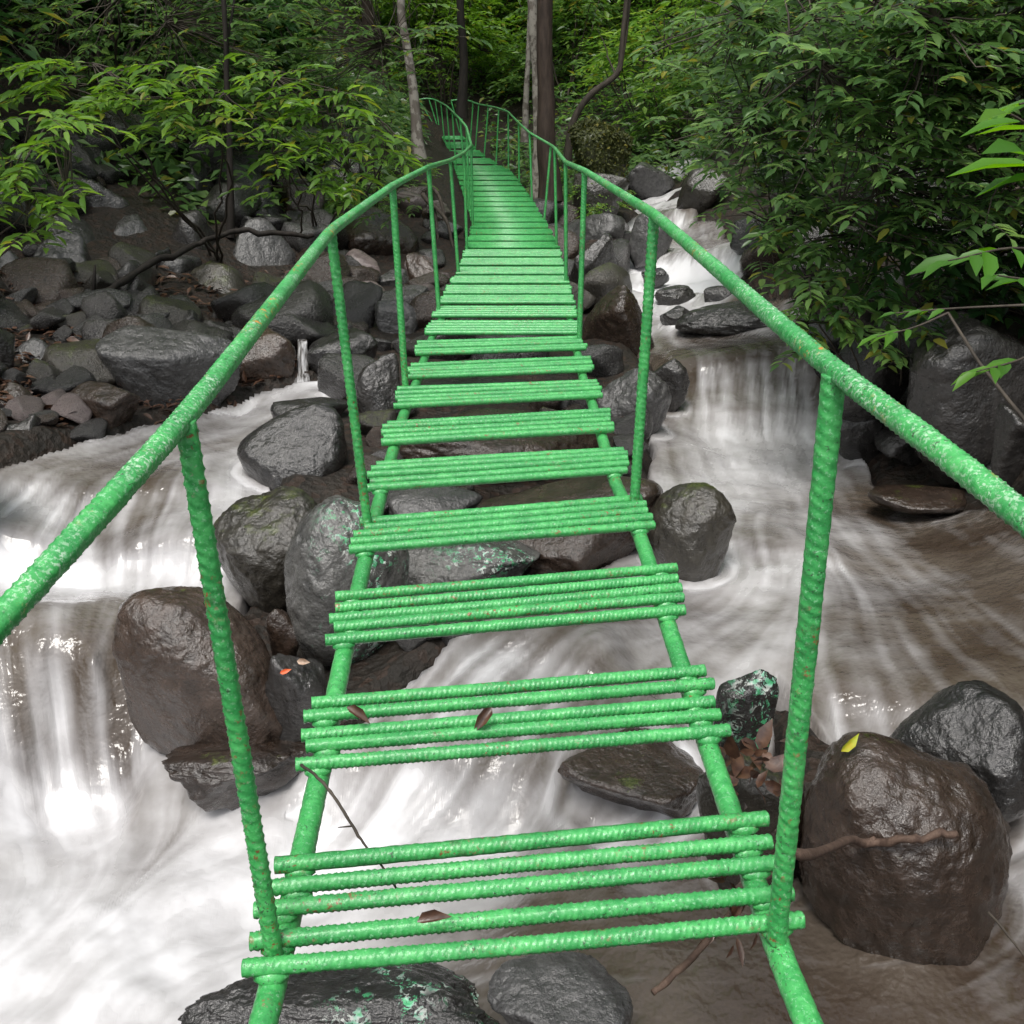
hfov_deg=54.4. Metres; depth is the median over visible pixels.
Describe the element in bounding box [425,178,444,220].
root
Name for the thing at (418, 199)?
stone
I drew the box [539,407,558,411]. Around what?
stone
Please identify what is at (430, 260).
stone
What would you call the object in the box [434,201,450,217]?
stone
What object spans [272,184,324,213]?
rock
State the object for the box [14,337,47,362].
stone
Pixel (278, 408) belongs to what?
rock
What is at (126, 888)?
stream
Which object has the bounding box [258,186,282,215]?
stone
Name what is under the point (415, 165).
shrub
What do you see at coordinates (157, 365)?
boulder
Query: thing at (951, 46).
shrub
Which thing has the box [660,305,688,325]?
rock
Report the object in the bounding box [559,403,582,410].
stone
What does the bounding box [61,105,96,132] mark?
rock
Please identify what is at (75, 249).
boulder
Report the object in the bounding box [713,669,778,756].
stone
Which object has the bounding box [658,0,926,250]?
shrub
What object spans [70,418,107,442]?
stone
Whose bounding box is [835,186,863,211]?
stone
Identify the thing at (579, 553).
boulder
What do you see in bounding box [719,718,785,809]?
leaf pile
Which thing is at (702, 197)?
boulder
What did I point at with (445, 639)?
stone
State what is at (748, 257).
stone
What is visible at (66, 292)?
rock
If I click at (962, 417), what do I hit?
boulder
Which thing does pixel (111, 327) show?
rock
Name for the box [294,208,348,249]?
rock
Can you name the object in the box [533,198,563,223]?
stone
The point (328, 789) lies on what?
twig
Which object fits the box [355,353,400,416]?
boulder
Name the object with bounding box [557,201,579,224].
stone
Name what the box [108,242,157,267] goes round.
rock
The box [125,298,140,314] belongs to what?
rock
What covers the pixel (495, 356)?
stone
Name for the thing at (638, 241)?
boulder
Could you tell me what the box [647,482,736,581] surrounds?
boulder
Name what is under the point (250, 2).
shrub
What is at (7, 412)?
stone
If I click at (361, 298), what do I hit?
rock
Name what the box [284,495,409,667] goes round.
boulder
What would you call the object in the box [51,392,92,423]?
stone
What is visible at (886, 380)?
boulder
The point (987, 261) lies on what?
shrub
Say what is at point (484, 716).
fallen leaf
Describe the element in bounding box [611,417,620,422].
stone
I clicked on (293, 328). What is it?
rock
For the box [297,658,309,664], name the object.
leaf
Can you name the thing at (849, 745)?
fallen leaf
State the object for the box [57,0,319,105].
shrub
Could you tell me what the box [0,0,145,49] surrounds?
shrub
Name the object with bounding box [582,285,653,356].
boulder
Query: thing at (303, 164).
rock
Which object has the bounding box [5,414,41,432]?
boulder
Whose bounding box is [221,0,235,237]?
tree
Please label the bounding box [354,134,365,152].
rock
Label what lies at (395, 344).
stone
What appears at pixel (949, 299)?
stone
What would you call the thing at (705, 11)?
shrub
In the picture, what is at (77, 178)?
rock
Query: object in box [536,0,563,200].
tree
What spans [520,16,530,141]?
tree
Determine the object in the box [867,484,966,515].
rock
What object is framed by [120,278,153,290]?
rock
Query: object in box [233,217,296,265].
boulder
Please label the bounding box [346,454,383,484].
stone
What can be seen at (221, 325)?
rock
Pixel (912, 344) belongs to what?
leaves
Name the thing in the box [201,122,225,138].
rock
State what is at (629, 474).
stone
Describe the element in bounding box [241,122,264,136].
rock
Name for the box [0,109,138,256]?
sapling
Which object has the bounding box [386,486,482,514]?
stone
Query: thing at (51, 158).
rock
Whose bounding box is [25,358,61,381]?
rock
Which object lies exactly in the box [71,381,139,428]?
stone
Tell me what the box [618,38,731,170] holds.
shrub
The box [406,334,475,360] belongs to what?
stone
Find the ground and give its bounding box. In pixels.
[0,0,1023,880]
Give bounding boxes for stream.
[0,152,1023,1023]
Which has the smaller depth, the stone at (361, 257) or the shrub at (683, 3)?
the stone at (361, 257)
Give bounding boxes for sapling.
[0,53,301,261]
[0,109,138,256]
[195,64,422,232]
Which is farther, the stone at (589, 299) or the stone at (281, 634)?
the stone at (589, 299)
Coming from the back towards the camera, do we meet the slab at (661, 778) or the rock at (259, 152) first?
the rock at (259, 152)
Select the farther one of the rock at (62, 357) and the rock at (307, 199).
the rock at (307, 199)
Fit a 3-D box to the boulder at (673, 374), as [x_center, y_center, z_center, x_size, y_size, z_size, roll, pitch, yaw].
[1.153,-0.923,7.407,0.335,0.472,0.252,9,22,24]
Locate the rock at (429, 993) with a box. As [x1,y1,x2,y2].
[178,962,499,1023]
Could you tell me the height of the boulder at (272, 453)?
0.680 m
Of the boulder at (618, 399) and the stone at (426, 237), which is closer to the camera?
the boulder at (618, 399)
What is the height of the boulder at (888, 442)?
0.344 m
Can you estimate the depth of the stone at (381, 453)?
5.70 m
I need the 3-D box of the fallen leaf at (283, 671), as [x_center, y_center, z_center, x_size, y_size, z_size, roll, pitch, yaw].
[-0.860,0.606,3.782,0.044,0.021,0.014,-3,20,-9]
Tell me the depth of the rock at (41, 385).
6.24 m
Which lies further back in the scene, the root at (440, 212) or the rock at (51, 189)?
the root at (440, 212)
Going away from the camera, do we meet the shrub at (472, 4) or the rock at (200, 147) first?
the rock at (200, 147)
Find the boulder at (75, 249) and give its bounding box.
[33,229,90,261]
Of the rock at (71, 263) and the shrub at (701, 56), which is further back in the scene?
the shrub at (701, 56)
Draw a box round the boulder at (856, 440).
[839,419,882,464]
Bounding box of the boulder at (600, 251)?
[569,233,616,283]
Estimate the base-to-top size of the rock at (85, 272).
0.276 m
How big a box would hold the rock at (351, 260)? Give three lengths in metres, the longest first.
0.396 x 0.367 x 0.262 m
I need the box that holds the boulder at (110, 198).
[80,177,130,207]
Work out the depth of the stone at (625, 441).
6.25 m
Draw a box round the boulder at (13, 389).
[0,381,32,405]
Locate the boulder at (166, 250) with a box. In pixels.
[155,247,170,264]
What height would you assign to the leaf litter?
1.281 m
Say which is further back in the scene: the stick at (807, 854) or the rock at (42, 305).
the rock at (42, 305)
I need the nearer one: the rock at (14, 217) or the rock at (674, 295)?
the rock at (14, 217)
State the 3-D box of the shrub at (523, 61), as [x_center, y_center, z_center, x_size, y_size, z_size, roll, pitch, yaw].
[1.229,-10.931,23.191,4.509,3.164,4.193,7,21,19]
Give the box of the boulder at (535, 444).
[399,408,598,458]
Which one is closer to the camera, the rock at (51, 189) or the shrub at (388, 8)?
the rock at (51, 189)
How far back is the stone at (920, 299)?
7.34 m
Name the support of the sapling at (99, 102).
on the ground
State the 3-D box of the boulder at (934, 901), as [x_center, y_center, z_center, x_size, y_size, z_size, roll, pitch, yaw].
[1.139,0.951,2.885,0.568,0.656,0.542,10,22,26]
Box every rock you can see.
[0,116,24,140]
[0,137,25,167]
[0,191,33,232]
[0,257,78,303]
[0,297,29,333]
[0,361,7,381]
[1,368,29,385]
[6,287,37,302]
[13,301,31,318]
[14,178,34,192]
[16,116,71,142]
[17,324,36,333]
[19,137,68,168]
[21,299,39,316]
[22,244,39,256]
[24,377,55,394]
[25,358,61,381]
[26,176,51,196]
[29,307,67,332]
[35,299,54,310]
[39,365,96,396]
[41,177,88,214]
[41,339,115,385]
[46,298,74,313]
[51,325,72,341]
[57,139,94,167]
[57,162,98,179]
[57,312,87,327]
[59,287,84,297]
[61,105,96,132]
[61,258,75,272]
[65,288,131,310]
[66,127,84,144]
[68,174,82,186]
[72,314,102,340]
[73,259,117,282]
[80,291,127,318]
[80,318,120,339]
[81,128,116,152]
[82,145,106,163]
[82,270,119,289]
[89,164,119,183]
[94,176,106,186]
[95,256,121,270]
[96,107,161,158]
[102,315,155,337]
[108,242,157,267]
[116,168,131,179]
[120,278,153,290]
[124,289,141,296]
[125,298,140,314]
[132,285,159,299]
[132,312,169,317]
[137,295,202,324]
[139,313,172,328]
[150,133,178,156]
[167,121,189,148]
[167,294,195,304]
[170,319,232,339]
[171,209,214,249]
[178,962,499,1023]
[179,138,233,164]
[197,182,260,226]
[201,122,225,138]
[203,162,215,173]
[203,316,224,322]
[203,320,237,335]
[210,156,272,191]
[210,282,275,321]
[217,282,280,297]
[224,129,267,151]
[229,327,241,340]
[231,280,334,328]
[233,150,243,155]
[233,154,275,172]
[239,216,251,227]
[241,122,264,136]
[243,149,269,156]
[252,272,283,283]
[253,208,268,217]
[261,169,307,188]
[261,214,286,230]
[268,313,336,354]
[270,397,347,417]
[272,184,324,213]
[279,148,315,171]
[281,222,327,251]
[282,122,324,156]
[283,166,301,175]
[283,275,312,281]
[284,211,303,221]
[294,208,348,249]
[295,247,324,263]
[306,252,350,282]
[312,154,361,196]
[317,353,374,399]
[318,280,344,292]
[320,126,334,141]
[332,131,354,148]
[332,204,349,217]
[332,281,382,328]
[334,315,352,323]
[334,323,352,329]
[342,123,357,134]
[342,276,357,282]
[345,255,361,265]
[349,265,379,282]
[351,321,368,333]
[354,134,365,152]
[641,268,668,288]
[654,285,695,305]
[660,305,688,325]
[675,300,779,335]
[704,285,731,301]
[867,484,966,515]
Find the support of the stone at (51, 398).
on the ground
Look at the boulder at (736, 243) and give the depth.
10.15 m
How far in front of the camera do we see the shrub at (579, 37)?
23.42 m
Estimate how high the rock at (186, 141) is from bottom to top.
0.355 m
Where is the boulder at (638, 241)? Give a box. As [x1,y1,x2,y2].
[629,213,672,267]
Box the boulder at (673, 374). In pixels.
[653,359,689,411]
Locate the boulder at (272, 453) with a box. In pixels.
[237,404,346,490]
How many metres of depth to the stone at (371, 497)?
5.30 m
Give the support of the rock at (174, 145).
on the ground
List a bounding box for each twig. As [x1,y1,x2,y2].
[300,763,396,888]
[987,911,1023,956]
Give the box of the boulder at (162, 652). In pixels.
[112,586,281,754]
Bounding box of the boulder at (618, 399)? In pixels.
[596,368,671,439]
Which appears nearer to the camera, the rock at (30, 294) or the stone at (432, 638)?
the stone at (432, 638)
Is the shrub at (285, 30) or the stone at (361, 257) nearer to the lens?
the stone at (361, 257)
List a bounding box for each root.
[421,192,438,238]
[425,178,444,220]
[433,202,453,246]
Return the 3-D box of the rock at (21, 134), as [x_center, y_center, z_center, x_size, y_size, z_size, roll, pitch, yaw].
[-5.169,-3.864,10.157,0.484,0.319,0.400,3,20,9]
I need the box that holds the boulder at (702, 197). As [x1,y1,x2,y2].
[677,164,729,217]
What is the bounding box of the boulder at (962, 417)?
[906,317,1023,485]
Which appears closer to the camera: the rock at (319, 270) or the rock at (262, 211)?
the rock at (319, 270)
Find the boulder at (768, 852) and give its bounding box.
[704,793,804,885]
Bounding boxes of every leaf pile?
[698,876,757,965]
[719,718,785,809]
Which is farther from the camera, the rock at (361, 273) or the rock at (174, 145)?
the rock at (174, 145)
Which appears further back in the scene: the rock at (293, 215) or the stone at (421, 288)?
the rock at (293, 215)
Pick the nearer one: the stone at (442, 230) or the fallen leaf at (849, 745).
the fallen leaf at (849, 745)
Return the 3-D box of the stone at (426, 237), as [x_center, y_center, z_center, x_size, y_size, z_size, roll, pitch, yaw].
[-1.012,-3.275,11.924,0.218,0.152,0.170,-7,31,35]
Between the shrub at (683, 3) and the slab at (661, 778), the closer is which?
the slab at (661, 778)
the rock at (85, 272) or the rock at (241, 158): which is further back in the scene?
the rock at (241, 158)
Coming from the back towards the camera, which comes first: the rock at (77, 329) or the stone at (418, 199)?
the stone at (418, 199)
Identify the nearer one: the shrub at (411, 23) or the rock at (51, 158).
the rock at (51, 158)
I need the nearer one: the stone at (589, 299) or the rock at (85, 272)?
the rock at (85, 272)
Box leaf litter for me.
[0,265,296,426]
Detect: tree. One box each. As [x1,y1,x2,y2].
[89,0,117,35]
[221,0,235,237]
[361,0,380,65]
[397,0,426,159]
[455,0,468,118]
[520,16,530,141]
[527,0,538,198]
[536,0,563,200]
[562,0,630,168]
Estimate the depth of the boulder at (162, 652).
3.85 m
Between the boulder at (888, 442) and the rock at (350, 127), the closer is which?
the boulder at (888, 442)
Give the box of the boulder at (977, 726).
[889,680,1023,822]
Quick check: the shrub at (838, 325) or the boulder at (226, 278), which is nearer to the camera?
the shrub at (838, 325)
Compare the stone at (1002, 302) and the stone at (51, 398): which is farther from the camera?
the stone at (1002, 302)
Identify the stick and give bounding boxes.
[651,872,772,995]
[772,827,958,860]
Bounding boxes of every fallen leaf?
[280,669,290,674]
[347,705,369,723]
[417,909,451,922]
[474,707,491,729]
[841,734,858,751]
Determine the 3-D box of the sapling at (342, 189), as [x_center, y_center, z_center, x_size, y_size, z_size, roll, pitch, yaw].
[-2.131,-3.043,9.005,1.652,1.672,4.013,-8,22,-21]
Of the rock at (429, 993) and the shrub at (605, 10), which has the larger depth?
the shrub at (605, 10)
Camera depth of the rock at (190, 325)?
7.36 m
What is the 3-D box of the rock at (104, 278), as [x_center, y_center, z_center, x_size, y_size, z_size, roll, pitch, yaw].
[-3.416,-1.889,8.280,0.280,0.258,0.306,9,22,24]
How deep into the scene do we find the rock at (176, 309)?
7.75 m
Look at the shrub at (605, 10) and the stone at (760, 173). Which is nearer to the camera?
the stone at (760, 173)
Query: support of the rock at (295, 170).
on the ground
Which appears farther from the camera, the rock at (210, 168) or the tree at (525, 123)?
the tree at (525, 123)
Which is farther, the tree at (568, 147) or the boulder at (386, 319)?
the tree at (568, 147)
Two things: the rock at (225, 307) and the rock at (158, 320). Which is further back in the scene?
the rock at (225, 307)
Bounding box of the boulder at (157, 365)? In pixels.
[95,325,241,406]
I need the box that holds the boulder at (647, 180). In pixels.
[626,162,674,199]
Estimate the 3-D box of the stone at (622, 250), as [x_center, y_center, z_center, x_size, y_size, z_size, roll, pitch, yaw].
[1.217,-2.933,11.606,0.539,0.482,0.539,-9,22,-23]
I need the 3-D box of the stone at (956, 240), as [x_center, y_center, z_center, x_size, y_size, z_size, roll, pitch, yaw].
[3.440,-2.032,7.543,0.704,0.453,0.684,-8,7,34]
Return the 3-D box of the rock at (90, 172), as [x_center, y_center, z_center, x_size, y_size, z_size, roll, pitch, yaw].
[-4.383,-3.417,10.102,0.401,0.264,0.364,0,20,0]
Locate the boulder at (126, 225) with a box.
[114,214,147,235]
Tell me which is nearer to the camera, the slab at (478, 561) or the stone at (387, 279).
the slab at (478, 561)
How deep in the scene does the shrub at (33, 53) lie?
7.68 m
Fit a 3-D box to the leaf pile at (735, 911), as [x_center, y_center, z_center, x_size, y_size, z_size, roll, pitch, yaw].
[0.404,0.725,1.789,0.148,0.228,0.062,-6,21,-15]
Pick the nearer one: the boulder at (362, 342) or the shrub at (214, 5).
the boulder at (362, 342)
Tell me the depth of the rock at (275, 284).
8.74 m
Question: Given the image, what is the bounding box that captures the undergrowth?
[0,0,1022,232]
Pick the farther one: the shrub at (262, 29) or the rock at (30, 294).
the shrub at (262, 29)
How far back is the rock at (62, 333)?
7.24 m
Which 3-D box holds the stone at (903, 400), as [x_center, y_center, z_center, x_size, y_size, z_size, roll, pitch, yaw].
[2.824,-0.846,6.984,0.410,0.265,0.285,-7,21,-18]
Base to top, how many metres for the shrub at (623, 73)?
2.559 m
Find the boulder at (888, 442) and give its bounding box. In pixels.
[874,428,921,466]
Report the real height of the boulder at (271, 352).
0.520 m
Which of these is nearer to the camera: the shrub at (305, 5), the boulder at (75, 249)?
the boulder at (75, 249)
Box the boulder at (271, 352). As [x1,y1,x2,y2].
[238,327,295,382]
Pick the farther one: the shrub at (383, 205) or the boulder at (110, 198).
the shrub at (383, 205)
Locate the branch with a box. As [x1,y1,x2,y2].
[91,227,314,289]
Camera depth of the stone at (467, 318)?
8.80 m
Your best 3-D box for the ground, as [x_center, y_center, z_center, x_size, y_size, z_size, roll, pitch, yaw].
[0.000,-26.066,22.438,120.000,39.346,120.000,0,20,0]
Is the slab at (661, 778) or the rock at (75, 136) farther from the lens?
the rock at (75, 136)
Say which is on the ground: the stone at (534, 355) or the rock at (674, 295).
the stone at (534, 355)
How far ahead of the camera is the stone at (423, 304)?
8.79 m
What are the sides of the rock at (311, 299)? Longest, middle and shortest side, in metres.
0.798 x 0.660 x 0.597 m
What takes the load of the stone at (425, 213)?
on the ground
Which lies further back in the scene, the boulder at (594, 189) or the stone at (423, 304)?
the boulder at (594, 189)
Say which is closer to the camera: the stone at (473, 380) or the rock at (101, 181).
the stone at (473, 380)
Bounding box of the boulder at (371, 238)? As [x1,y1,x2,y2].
[345,207,418,255]
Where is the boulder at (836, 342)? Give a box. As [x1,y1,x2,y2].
[796,313,842,352]
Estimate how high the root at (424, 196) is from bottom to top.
0.563 m
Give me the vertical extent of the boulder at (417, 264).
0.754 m
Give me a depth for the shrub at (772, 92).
15.83 m
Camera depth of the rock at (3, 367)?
6.25 m
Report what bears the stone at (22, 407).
on the ground
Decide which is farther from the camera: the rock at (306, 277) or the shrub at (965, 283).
the rock at (306, 277)
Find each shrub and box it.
[0,0,21,87]
[0,0,127,80]
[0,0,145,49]
[0,0,223,80]
[0,0,508,141]
[30,0,320,172]
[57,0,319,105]
[113,0,347,67]
[115,0,286,51]
[128,1,266,48]
[157,0,324,75]
[193,0,334,67]
[198,2,353,47]
[233,8,426,165]
[324,192,401,218]
[327,80,435,229]
[339,0,500,80]
[345,0,499,45]
[361,152,442,190]
[382,0,531,116]
[406,0,505,44]
[444,0,665,51]
[479,0,597,45]
[480,0,652,111]
[495,0,643,55]
[514,0,665,72]
[553,0,658,36]
[555,17,737,146]
[568,182,635,217]
[580,2,768,128]
[607,0,746,63]
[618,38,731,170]
[627,0,1022,348]
[642,0,791,58]
[653,0,815,41]
[655,0,772,61]
[656,2,873,122]
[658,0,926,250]
[681,2,735,67]
[691,0,870,113]
[735,0,1023,291]
[753,0,997,77]
[757,276,947,385]
[775,0,888,39]
[824,170,1023,339]
[842,0,1010,40]
[857,100,1023,421]
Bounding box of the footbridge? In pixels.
[0,98,1023,1023]
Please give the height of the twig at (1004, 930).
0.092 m
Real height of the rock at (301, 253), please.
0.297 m
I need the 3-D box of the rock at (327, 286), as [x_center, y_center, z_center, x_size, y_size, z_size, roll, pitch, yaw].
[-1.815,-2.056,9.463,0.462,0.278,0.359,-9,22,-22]
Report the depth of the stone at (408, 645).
4.25 m
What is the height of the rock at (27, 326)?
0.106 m
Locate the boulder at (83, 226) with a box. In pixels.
[42,210,94,243]
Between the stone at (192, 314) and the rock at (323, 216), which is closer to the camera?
the stone at (192, 314)
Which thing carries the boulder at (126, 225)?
on the ground
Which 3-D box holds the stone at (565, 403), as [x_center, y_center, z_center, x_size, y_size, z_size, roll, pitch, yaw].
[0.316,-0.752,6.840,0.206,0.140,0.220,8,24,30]
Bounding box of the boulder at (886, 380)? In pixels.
[838,328,910,425]
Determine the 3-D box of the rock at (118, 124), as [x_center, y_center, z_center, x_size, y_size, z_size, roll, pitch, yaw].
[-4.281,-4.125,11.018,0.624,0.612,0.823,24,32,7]
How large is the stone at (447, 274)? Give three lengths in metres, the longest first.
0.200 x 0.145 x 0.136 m
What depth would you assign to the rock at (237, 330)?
7.65 m
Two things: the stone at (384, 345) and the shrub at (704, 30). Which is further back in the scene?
the shrub at (704, 30)
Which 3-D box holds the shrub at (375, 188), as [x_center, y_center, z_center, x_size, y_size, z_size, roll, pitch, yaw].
[-1.411,-3.974,11.333,1.189,1.738,1.430,6,21,17]
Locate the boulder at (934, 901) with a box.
[798,732,1012,965]
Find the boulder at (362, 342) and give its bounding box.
[307,328,376,373]
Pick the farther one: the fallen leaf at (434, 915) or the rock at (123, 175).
the rock at (123, 175)
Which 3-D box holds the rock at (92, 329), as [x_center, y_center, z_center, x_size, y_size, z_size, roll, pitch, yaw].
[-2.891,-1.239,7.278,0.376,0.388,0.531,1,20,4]
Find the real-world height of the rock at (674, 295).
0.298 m
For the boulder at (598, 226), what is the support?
on the ground
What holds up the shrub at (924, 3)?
on the ground
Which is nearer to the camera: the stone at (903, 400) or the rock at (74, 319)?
the stone at (903, 400)
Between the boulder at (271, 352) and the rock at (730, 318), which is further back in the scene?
the rock at (730, 318)
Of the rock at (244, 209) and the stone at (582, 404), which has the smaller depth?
the stone at (582, 404)
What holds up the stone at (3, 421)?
on the ground
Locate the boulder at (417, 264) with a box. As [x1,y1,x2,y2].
[406,252,433,279]
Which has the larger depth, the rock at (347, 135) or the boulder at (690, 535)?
the rock at (347, 135)
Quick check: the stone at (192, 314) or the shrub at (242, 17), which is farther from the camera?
the shrub at (242, 17)
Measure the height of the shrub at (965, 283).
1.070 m
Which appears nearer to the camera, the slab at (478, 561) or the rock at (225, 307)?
the slab at (478, 561)
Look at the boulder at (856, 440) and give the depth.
6.73 m
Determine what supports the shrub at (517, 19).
on the ground
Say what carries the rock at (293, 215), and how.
on the ground
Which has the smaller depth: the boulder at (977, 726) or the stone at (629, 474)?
the boulder at (977, 726)
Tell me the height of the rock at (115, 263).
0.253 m
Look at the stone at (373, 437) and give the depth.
6.03 m
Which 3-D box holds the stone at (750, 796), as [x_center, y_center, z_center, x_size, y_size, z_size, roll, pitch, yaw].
[0.555,0.757,2.366,0.244,0.405,0.145,9,22,24]
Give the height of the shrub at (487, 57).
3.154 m
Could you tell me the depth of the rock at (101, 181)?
10.20 m
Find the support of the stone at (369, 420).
on the ground
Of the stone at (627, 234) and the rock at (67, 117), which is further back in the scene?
the stone at (627, 234)
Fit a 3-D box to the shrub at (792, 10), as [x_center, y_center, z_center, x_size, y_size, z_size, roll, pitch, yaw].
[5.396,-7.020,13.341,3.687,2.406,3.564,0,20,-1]
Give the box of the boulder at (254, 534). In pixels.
[213,486,316,612]
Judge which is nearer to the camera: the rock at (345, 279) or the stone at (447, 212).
the rock at (345, 279)
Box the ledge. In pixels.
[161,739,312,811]
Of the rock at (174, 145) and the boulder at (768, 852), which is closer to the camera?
the boulder at (768, 852)
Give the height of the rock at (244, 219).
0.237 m
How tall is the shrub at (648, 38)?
2.648 m
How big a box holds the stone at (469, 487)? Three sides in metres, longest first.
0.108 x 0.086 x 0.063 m
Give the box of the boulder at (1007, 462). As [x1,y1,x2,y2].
[990,403,1023,486]
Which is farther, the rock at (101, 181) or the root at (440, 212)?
the root at (440, 212)
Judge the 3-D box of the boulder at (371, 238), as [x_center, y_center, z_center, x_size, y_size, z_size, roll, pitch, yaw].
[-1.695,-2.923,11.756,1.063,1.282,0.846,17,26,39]
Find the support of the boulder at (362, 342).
on the ground
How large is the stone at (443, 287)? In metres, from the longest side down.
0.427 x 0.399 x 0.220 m
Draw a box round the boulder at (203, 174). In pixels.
[178,155,213,191]
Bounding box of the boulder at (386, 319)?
[374,300,418,333]
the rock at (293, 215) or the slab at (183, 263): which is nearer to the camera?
the slab at (183, 263)
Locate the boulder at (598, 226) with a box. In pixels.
[568,213,629,240]
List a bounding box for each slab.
[0,247,17,269]
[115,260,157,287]
[160,255,202,272]
[407,540,540,595]
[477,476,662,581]
[558,727,703,818]
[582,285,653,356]
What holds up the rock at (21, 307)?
on the ground
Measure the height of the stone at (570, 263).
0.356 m
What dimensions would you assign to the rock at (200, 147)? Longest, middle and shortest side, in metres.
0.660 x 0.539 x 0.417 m
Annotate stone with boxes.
[0,329,14,368]
[0,407,11,419]
[0,409,7,431]
[4,395,43,420]
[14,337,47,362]
[28,410,59,417]
[39,413,58,425]
[40,389,65,409]
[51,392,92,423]
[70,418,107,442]
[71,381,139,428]
[184,310,202,321]
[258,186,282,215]
[265,609,298,656]
[265,653,326,741]
[345,249,380,275]
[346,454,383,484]
[350,409,396,434]
[362,281,385,290]
[365,426,382,447]
[368,492,388,514]
[371,448,402,459]
[375,338,390,350]
[378,268,408,286]
[381,289,422,303]
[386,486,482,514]
[391,337,410,353]
[392,285,428,292]
[395,638,428,651]
[396,186,433,199]
[397,191,426,216]
[404,254,432,274]
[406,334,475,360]
[407,272,449,288]
[409,377,529,385]
[409,408,416,416]
[410,289,451,327]
[419,249,445,267]
[420,231,431,243]
[422,207,442,220]
[422,218,429,228]
[422,283,434,290]
[426,624,440,640]
[428,221,462,239]
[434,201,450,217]
[436,621,478,645]
[438,272,451,282]
[440,283,465,290]
[457,318,477,319]
[460,485,474,490]
[470,335,521,359]
[487,951,632,1023]
[506,335,548,357]
[529,401,561,411]
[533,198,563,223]
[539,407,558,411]
[548,225,578,258]
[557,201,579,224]
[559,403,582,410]
[560,400,570,407]
[563,259,573,277]
[565,281,595,311]
[571,400,587,408]
[572,344,623,376]
[577,262,631,308]
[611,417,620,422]
[612,433,648,456]
[613,238,629,272]
[614,410,652,440]
[622,464,631,476]
[623,230,630,240]
[696,750,805,889]
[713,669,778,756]
[739,242,785,277]
[747,151,792,187]
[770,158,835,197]
[789,222,871,291]
[814,354,837,378]
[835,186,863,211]
[860,270,902,314]
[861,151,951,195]
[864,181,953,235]
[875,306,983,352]
[899,387,907,404]
[902,259,944,308]
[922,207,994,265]
[924,271,967,310]
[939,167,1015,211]
[969,273,1012,320]
[1002,333,1023,344]
[1003,269,1023,313]
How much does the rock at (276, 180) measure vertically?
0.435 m
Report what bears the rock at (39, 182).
on the ground
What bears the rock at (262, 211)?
on the ground
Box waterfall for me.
[294,339,309,382]
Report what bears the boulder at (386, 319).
on the ground
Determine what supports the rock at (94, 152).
on the ground
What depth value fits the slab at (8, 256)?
8.02 m
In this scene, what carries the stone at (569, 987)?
on the ground
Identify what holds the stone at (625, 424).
on the ground
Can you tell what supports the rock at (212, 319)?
on the ground
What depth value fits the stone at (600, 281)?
9.40 m
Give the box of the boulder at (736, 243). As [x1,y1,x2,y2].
[730,217,772,254]
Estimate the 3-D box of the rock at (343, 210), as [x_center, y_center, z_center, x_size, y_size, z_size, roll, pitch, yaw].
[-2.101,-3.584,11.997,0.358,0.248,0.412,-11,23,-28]
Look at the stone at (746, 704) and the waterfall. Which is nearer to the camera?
the stone at (746, 704)
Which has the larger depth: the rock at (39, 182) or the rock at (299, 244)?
the rock at (299, 244)
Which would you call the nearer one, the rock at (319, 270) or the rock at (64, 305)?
the rock at (64, 305)
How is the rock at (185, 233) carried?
on the ground
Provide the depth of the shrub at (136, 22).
11.95 m
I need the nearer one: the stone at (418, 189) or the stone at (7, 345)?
the stone at (7, 345)
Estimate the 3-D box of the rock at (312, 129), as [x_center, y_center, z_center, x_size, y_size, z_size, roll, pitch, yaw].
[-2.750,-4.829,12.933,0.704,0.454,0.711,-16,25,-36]
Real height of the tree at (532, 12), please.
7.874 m
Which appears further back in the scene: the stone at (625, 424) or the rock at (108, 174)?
the rock at (108, 174)
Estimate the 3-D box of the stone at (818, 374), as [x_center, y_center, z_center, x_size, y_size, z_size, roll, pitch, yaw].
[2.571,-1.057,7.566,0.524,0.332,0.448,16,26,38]
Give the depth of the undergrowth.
16.10 m
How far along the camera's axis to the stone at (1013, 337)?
6.32 m
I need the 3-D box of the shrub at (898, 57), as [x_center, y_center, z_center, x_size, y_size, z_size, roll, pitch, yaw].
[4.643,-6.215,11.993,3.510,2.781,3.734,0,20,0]
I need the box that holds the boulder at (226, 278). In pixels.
[191,261,246,293]
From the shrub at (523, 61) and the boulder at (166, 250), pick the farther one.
the shrub at (523, 61)
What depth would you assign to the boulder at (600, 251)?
10.00 m
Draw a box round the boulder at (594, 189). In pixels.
[573,172,629,215]
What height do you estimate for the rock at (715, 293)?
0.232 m
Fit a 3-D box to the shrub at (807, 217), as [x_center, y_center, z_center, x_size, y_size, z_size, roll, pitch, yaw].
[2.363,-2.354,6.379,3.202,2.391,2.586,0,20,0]
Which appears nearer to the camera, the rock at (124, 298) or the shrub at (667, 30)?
the rock at (124, 298)

